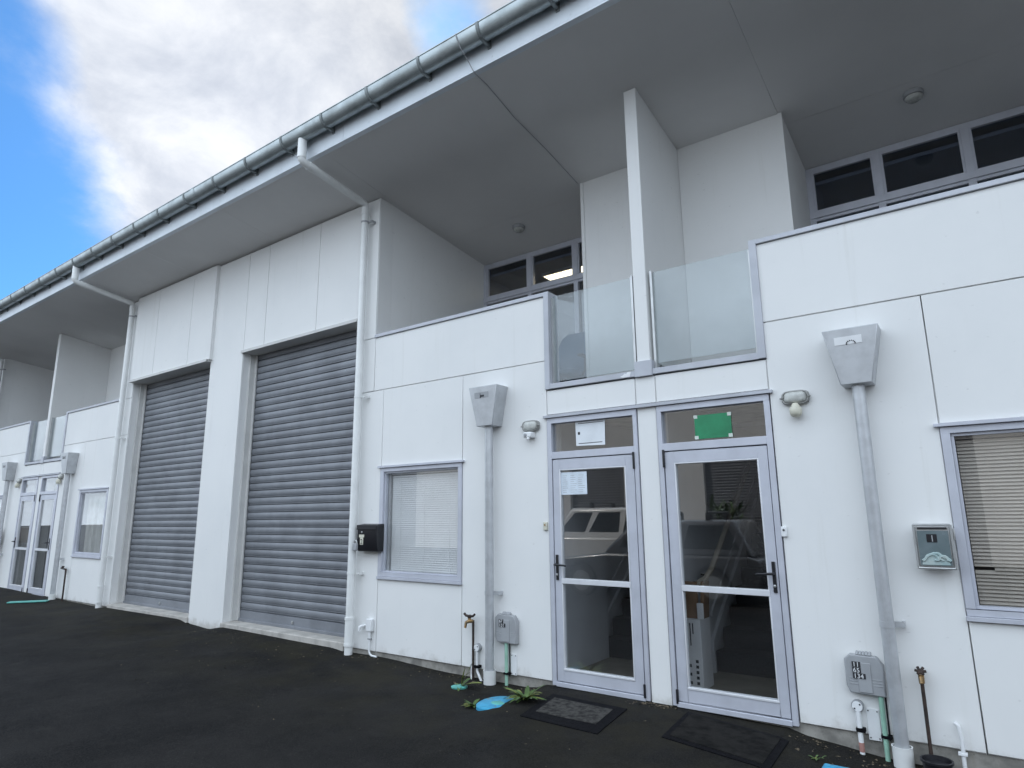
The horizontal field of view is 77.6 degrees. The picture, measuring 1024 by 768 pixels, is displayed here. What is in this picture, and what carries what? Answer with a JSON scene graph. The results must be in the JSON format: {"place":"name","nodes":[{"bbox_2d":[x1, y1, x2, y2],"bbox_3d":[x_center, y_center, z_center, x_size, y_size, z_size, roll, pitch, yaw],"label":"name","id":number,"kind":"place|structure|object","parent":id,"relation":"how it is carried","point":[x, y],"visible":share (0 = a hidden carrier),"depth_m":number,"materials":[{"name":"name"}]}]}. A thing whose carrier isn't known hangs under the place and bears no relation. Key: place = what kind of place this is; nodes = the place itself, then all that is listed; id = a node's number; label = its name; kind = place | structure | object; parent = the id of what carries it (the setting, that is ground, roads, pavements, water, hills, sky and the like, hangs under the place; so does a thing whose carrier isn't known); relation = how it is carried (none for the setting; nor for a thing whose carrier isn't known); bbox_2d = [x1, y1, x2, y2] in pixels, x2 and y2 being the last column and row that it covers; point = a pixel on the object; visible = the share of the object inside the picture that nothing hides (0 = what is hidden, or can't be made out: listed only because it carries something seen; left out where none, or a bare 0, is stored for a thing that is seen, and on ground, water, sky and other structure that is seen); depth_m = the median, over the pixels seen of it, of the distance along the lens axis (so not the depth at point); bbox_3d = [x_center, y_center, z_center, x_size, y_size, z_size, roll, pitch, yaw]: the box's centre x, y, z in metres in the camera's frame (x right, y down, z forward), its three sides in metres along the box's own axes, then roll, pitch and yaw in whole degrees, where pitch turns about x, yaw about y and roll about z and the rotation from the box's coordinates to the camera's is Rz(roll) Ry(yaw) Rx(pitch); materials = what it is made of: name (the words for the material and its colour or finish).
{"place":"outdoors","nodes":[
{"label":"outdoors","id":0,"kind":"place"},
{"bbox_2d":[0,0,511,299],"label":"sky","id":1,"kind":"structure","parent":0,"point":[111,111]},
{"bbox_2d":[0,587,923,767],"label":"ground","id":2,"kind":"structure","parent":0,"point":[74,693],"depth_m":5.34,"materials":[{"name":"black asphalt"}]},
{"bbox_2d":[7,600,49,603],"bbox_3d":[-9.296,4.183,12.231,0.667,0.021,0.180,3,-12,-16],"label":"meter lid","id":3,"kind":"object","parent":2,"relation":"on","point":[31,601],"visible":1,"depth_m":12.18,"materials":[{"name":"teal plastic"}]},
{"bbox_2d":[60,566,66,600],"bbox_3d":[-8.859,3.962,12.518,0.248,0.730,0.052,-9,-14,35],"label":"garden tap","id":4,"kind":"object","parent":2,"relation":"on","point":[63,568],"visible":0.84,"depth_m":12.46,"materials":[{"name":"grey metal"}]},
{"bbox_2d":[451,684,466,689],"bbox_3d":[-0.509,2.925,6.139,0.160,0.028,0.160,-9,-14,35],"label":"pipe cap","id":5,"kind":"object","parent":2,"relation":"on","point":[455,686],"visible":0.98,"depth_m":6.11,"materials":[{"name":"teal plastic"}]},
{"bbox_2d":[452,660,480,690],"bbox_3d":[-0.440,2.799,6.154,0.215,0.266,0.322,4,-12,-20],"label":"weed","id":6,"kind":"object","parent":2,"relation":"on","point":[463,683],"visible":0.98,"depth_m":6.15,"materials":[{"name":"green plant"}]},
{"bbox_2d":[463,613,475,678],"bbox_3d":[-0.436,2.693,6.502,0.149,0.675,0.071,-4,-12,17],"label":"garden tap","id":7,"kind":"object","parent":2,"relation":"on","point":[469,620],"visible":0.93,"depth_m":6.53,"materials":[{"name":"gold metal"}]},
{"bbox_2d":[462,699,478,707],"bbox_3d":[-0.336,2.775,5.519,0.190,0.070,0.156,4,-13,-22],"label":"weed","id":8,"kind":"object","parent":2,"relation":"on","point":[473,704],"visible":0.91,"depth_m":5.54,"materials":[{"name":"green plant"}]},
{"bbox_2d":[476,696,513,710],"bbox_3d":[-0.130,2.776,5.522,0.314,0.046,0.426,-9,-14,35],"label":"meter lid","id":9,"kind":"object","parent":2,"relation":"on","point":[491,703],"visible":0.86,"depth_m":5.48,"materials":[{"name":"blue plastic"}]},
{"bbox_2d":[0,0,1023,767],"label":"workshop building","id":10,"kind":"structure","parent":2,"relation":"on","point":[748,208],"depth_m":6.77,"materials":[{"name":"concrete"}]},
{"bbox_2d":[0,495,2,511],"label":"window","id":11,"kind":"structure","parent":10,"relation":"in","point":[1,496],"depth_m":15.47,"materials":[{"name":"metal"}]},
{"bbox_2d":[0,358,5,382],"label":"downpipe","id":12,"kind":"object","parent":10,"relation":"attached to","point":[1,364],"visible":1,"depth_m":16.77,"materials":[{"name":"white plastic"}]},
{"bbox_2d":[0,462,17,554],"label":"drainpipe","id":13,"kind":"object","parent":10,"relation":"attached to","point":[8,471],"visible":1,"depth_m":15.05,"materials":[{"name":"metal"}]},
{"bbox_2d":[15,478,21,487],"bbox_3d":[-11.535,2.311,14.845,0.234,0.218,0.095,-9,-14,35],"label":"wall lamp","id":14,"kind":"object","parent":10,"relation":"attached to","point":[18,481],"visible":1,"depth_m":14.82,"materials":[{"name":"metal"}]},
{"bbox_2d":[7,477,38,591],"bbox_3d":[-10.963,3.369,14.286,0.986,2.518,0.178,-9,-14,35],"label":"entrance door","id":15,"kind":"structure","parent":10,"relation":"in","point":[24,496],"depth_m":14.39,"materials":[{"name":"metal"}]},
{"bbox_2d":[26,474,58,595],"bbox_3d":[-10.009,3.219,13.608,0.986,2.518,0.178,-9,-14,35],"label":"entrance door","id":16,"kind":"structure","parent":10,"relation":"in","point":[44,495],"depth_m":13.70,"materials":[{"name":"metal"}]},
{"bbox_2d":[56,474,63,483],"bbox_3d":[-9.579,2.004,13.455,0.234,0.218,0.095,-9,-14,35],"label":"wall lamp","id":17,"kind":"object","parent":10,"relation":"attached to","point":[59,476],"visible":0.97,"depth_m":13.43,"materials":[{"name":"metal"}]},
{"bbox_2d":[48,452,78,599],"bbox_3d":[-9.140,2.891,12.885,0.378,2.980,0.204,-9,-14,35],"label":"drainpipe","id":18,"kind":"object","parent":10,"relation":"attached to","point":[69,460],"visible":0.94,"depth_m":12.94,"materials":[{"name":"metal"}]},
{"bbox_2d":[70,487,108,558],"bbox_3d":[-8.123,2.705,12.425,1.370,1.322,0.275,-9,-14,35],"label":"window","id":19,"kind":"structure","parent":10,"relation":"in","point":[92,502],"depth_m":12.60,"materials":[{"name":"glass"}]},
{"bbox_2d":[71,266,136,607],"bbox_3d":[-7.714,0.925,11.601,0.176,6.185,1.182,-9,-14,35],"label":"downpipe","id":20,"kind":"object","parent":10,"relation":"attached to","point":[113,474],"visible":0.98,"depth_m":11.91,"materials":[{"name":"white plastic"}]},
{"bbox_2d":[116,368,209,612],"bbox_3d":[-5.997,1.756,11.153,2.744,4.151,0.150,-9,-14,35],"label":"roller door","id":21,"kind":"structure","parent":10,"relation":"in","point":[156,568],"depth_m":11.29,"materials":[{"name":"metal"}]},
{"bbox_2d":[230,330,356,636],"bbox_3d":[-3.021,1.289,9.039,2.704,4.151,0.150,-9,-14,35],"label":"roller door","id":22,"kind":"structure","parent":10,"relation":"in","point":[291,564],"depth_m":9.09,"materials":[{"name":"metal"}]},
{"bbox_2d":[297,137,375,654],"bbox_3d":[-2.232,0.077,7.702,0.176,6.210,1.182,-9,-14,35],"label":"downpipe","id":23,"kind":"object","parent":10,"relation":"attached to","point":[312,168],"visible":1,"depth_m":7.99,"materials":[{"name":"white plastic"}]},
{"bbox_2d":[352,540,357,550],"bbox_3d":[-1.883,1.937,7.644,0.070,0.127,0.040,-9,-14,35],"label":"key safe","id":24,"kind":"object","parent":10,"relation":"attached to","point":[354,546],"visible":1,"depth_m":7.62,"materials":[{"name":"grey metal"}]},
{"bbox_2d":[357,524,383,551],"bbox_3d":[-1.703,1.841,7.627,0.355,0.323,0.126,-9,-14,35],"label":"letterbox","id":25,"kind":"object","parent":10,"relation":"attached to","point":[370,537],"visible":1,"depth_m":7.56,"materials":[{"name":"black plastic"}]},
{"bbox_2d":[366,618,376,657],"bbox_3d":[-1.626,2.952,7.398,0.181,0.416,0.050,-9,-14,35],"label":"junction box","id":26,"kind":"object","parent":10,"relation":"attached to","point":[369,625],"visible":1,"depth_m":7.42,"materials":[{"name":"white plastic"}]},
{"bbox_2d":[376,460,464,584],"bbox_3d":[-1.007,1.590,7.369,1.370,1.322,0.275,-9,-14,35],"label":"window","id":27,"kind":"structure","parent":10,"relation":"in","point":[423,542],"depth_m":7.35,"materials":[{"name":"glass"}]},
{"bbox_2d":[471,643,482,680],"bbox_3d":[-0.350,2.844,6.460,0.181,0.390,0.070,-9,-14,35],"label":"pipe","id":28,"kind":"object","parent":10,"relation":"attached to","point":[477,649],"visible":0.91,"depth_m":6.47,"materials":[{"name":"grey plastic"}]},
{"bbox_2d":[469,384,507,685],"bbox_3d":[-0.241,1.525,6.556,0.378,3.040,0.204,-9,-14,35],"label":"drainpipe","id":29,"kind":"object","parent":10,"relation":"attached to","point":[488,403],"visible":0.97,"depth_m":6.62,"materials":[{"name":"metal"}]},
{"bbox_2d":[495,611,518,685],"bbox_3d":[-0.049,2.643,6.276,0.259,0.755,0.072,-9,-14,35],"label":"service box","id":30,"kind":"object","parent":10,"relation":"attached to","point":[506,628],"visible":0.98,"depth_m":6.28,"materials":[{"name":"grey plastic"}]},
{"bbox_2d":[511,654,516,675],"bbox_3d":[0.019,2.752,6.242,0.070,0.195,0.011,-9,-14,35],"label":"cover plate","id":31,"kind":"object","parent":10,"relation":"attached to","point":[513,664],"visible":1,"depth_m":6.24,"materials":[{"name":"white plastic"}]},
{"bbox_2d":[455,34,577,183],"bbox_3d":[0.133,-3.027,7.190,0.090,0.664,2.289,-9,-14,35],"label":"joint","id":32,"kind":"object","parent":10,"relation":"attached to","point":[508,110],"visible":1,"depth_m":6.87,"materials":[{"name":"grey plastic"}]},
{"bbox_2d":[512,223,524,232],"bbox_3d":[0.096,-2.207,9.064,0.180,0.095,0.180,-9,-14,35],"label":"ceiling lamp","id":33,"kind":"object","parent":10,"relation":"attached to","point":[518,227],"visible":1,"depth_m":9.01,"materials":[{"name":"grey plastic"}]},
{"bbox_2d":[521,420,539,439],"bbox_3d":[0.176,0.474,6.522,0.234,0.210,0.097,-9,-14,35],"label":"wall lamp","id":34,"kind":"object","parent":10,"relation":"attached to","point":[528,427],"visible":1,"depth_m":6.50,"materials":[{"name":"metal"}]},
{"bbox_2d":[483,237,582,332],"bbox_3d":[0.555,-0.721,9.277,2.400,2.700,0.105,-9,-14,35],"label":"balcony window","id":35,"kind":"structure","parent":10,"relation":"in","point":[576,278],"depth_m":9.51,"materials":[{"name":"metal"}]},
{"bbox_2d":[543,522,547,529],"bbox_3d":[0.329,1.401,6.271,0.044,0.080,0.024,-9,-14,35],"label":"doorbell","id":36,"kind":"object","parent":10,"relation":"attached to","point":[545,525],"visible":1,"depth_m":6.26,"materials":[{"name":"beige plastic"}]},
{"bbox_2d":[541,263,582,280],"bbox_3d":[0.963,-1.743,10.006,0.900,0.052,0.460,-9,-14,35],"label":"ceiling light panel","id":37,"kind":"object","parent":10,"relation":"attached to","point":[558,273],"visible":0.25,"depth_m":9.97,"materials":[{"name":"white plastic"}]},
{"bbox_2d":[559,331,586,381],"bbox_3d":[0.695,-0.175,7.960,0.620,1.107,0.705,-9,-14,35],"label":"glass panel","id":38,"kind":"object","parent":10,"relation":"on","point":[572,357],"visible":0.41,"depth_m":8.12,"materials":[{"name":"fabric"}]},
{"bbox_2d":[561,471,586,494],"bbox_3d":[0.601,0.964,6.185,0.290,0.217,0.003,-9,-14,35],"label":"notice","id":39,"kind":"object","parent":10,"relation":"attached to","point":[572,483],"visible":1,"depth_m":6.18,"materials":[{"name":"paper"}]},
{"bbox_2d":[575,420,604,445],"bbox_3d":[0.759,0.477,6.183,0.326,0.247,0.004,-9,-14,35],"label":"notice","id":40,"kind":"object","parent":10,"relation":"attached to","point":[590,432],"visible":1,"depth_m":6.18,"materials":[{"name":"paper"}]},
{"bbox_2d":[547,409,651,700],"bbox_3d":[0.777,1.527,5.943,0.986,2.518,0.178,-9,-14,35],"label":"entrance door","id":41,"kind":"structure","parent":10,"relation":"in","point":[638,687],"depth_m":5.88,"materials":[{"name":"metal"}]},
{"bbox_2d":[685,580,713,688],"bbox_3d":[1.683,2.247,5.737,0.180,0.904,0.252,-9,-14,35],"label":"carton","id":42,"kind":"object","parent":10,"relation":"on","point":[700,648],"visible":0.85,"depth_m":5.66,"materials":[{"name":"white cardboard"}]},
{"bbox_2d":[693,412,732,439],"bbox_3d":[1.731,0.361,5.484,0.329,0.212,0.007,-9,-14,35],"label":"sign","id":43,"kind":"object","parent":10,"relation":"attached to","point":[717,425],"visible":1,"depth_m":5.48,"materials":[{"name":"green plastic"}]},
{"bbox_2d":[695,461,751,584],"bbox_3d":[2.274,1.409,6.841,0.122,1.292,2.058,-9,-14,35],"label":"handrail","id":44,"kind":"object","parent":10,"relation":"attached to","point":[708,573],"visible":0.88,"depth_m":6.72,"materials":[{"name":"white metal"}]},
{"bbox_2d":[656,394,799,726],"bbox_3d":[1.731,1.378,5.265,0.986,2.518,0.178,-9,-14,35],"label":"entrance door","id":45,"kind":"structure","parent":10,"relation":"in","point":[784,710],"depth_m":5.20,"materials":[{"name":"metal"}]},
{"bbox_2d":[781,526,787,536],"bbox_3d":[2.131,1.156,4.983,0.044,0.080,0.024,-9,-14,35],"label":"doorbell","id":46,"kind":"object","parent":10,"relation":"attached to","point":[784,531],"visible":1,"depth_m":4.97,"materials":[{"name":"white plastic"}]},
{"bbox_2d":[779,390,810,416],"bbox_3d":[2.247,0.154,5.051,0.234,0.218,0.095,-9,-14,35],"label":"wall lamp","id":47,"kind":"object","parent":10,"relation":"attached to","point":[794,399],"visible":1,"depth_m":5.03,"materials":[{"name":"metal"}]},
{"bbox_2d":[851,699,865,754],"bbox_3d":[2.450,2.432,4.477,0.082,0.391,0.052,-9,-14,35],"label":"pipe","id":48,"kind":"object","parent":10,"relation":"attached to","point":[857,705],"visible":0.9,"depth_m":4.47,"materials":[{"name":"grey plastic"}]},
{"bbox_2d":[822,323,914,767],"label":"drainpipe","id":49,"kind":"object","parent":10,"relation":"attached to","point":[853,352],"visible":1,"depth_m":4.58,"materials":[{"name":"metal"}]},
{"bbox_2d":[844,650,892,761],"bbox_3d":[2.501,2.257,4.461,0.245,0.725,0.072,-9,-14,35],"label":"service box","id":50,"kind":"object","parent":10,"relation":"attached to","point":[865,672],"visible":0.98,"depth_m":4.46,"materials":[{"name":"grey plastic"}]},
{"bbox_2d":[866,708,881,741],"bbox_3d":[2.532,2.382,4.451,0.080,0.205,0.011,-9,-14,35],"label":"cover plate","id":51,"kind":"object","parent":10,"relation":"attached to","point":[874,725],"visible":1,"depth_m":4.45,"materials":[{"name":"white plastic"}]},
{"bbox_2d":[902,87,923,103],"bbox_3d":[3.958,-2.828,6.272,0.180,0.095,0.180,-9,-14,35],"label":"ceiling lamp","id":52,"kind":"object","parent":10,"relation":"attached to","point":[913,95],"visible":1,"depth_m":6.22,"materials":[{"name":"grey plastic"}]},
{"bbox_2d":[805,105,1023,224],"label":"balcony window","id":53,"kind":"structure","parent":10,"relation":"in","point":[971,175],"depth_m":6.77,"materials":[{"name":"metal"}]},
{"bbox_2d":[912,523,957,569],"bbox_3d":[2.900,1.109,4.356,0.242,0.304,0.124,-9,-14,35],"label":"letterbox","id":54,"kind":"object","parent":10,"relation":"attached to","point":[934,545],"visible":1,"depth_m":4.32,"materials":[{"name":"silver metal"}]},
{"bbox_2d":[933,417,1023,624],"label":"window","id":55,"kind":"structure","parent":10,"relation":"in","point":[1001,589],"depth_m":4.31,"materials":[{"name":"metal"}]},
{"bbox_2d":[121,631,922,767],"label":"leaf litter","id":56,"kind":"object","parent":2,"relation":"on","point":[798,749],"visible":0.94,"depth_m":5.28,"materials":[{"name":"brown plant"}]},
{"bbox_2d":[504,685,545,702],"bbox_3d":[0.109,2.690,5.540,0.349,0.154,0.398,8,-14,-35],"label":"weed","id":57,"kind":"object","parent":2,"relation":"on","point":[528,694],"visible":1,"depth_m":5.54,"materials":[{"name":"green plant"}]},
{"bbox_2d":[520,694,626,734],"bbox_3d":[0.493,2.669,5.170,0.820,0.041,0.680,-9,-14,35],"label":"doormat","id":58,"kind":"object","parent":2,"relation":"on","point":[596,718],"visible":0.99,"depth_m":5.12,"materials":[{"name":"black rubber"}]},
{"bbox_2d":[662,712,788,767],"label":"doormat","id":59,"kind":"object","parent":2,"relation":"on","point":[758,749],"visible":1,"depth_m":4.50,"materials":[{"name":"black rubber"}]},
{"bbox_2d":[822,763,846,767],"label":"meter lid","id":60,"kind":"object","parent":2,"relation":"on","point":[825,765],"visible":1,"depth_m":4.15,"materials":[{"name":"blue plastic"}]},
{"bbox_2d":[914,666,932,754],"bbox_3d":[2.753,2.237,4.226,0.072,0.665,0.099,-9,-14,35],"label":"garden tap","id":61,"kind":"object","parent":2,"relation":"on","point":[921,671],"visible":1,"depth_m":4.26,"materials":[{"name":"gold metal"}]},
{"bbox_2d":[920,754,954,767],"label":"plant pot","id":62,"kind":"object","parent":2,"relation":"on","point":[932,761],"visible":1,"depth_m":4.11,"materials":[{"name":"black plastic"}]},
{"bbox_2d":[953,721,967,767],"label":"conduit stub","id":63,"kind":"object","parent":2,"relation":"on","point":[963,753],"visible":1,"depth_m":4.12,"materials":[{"name":"white plastic"}]}
]}

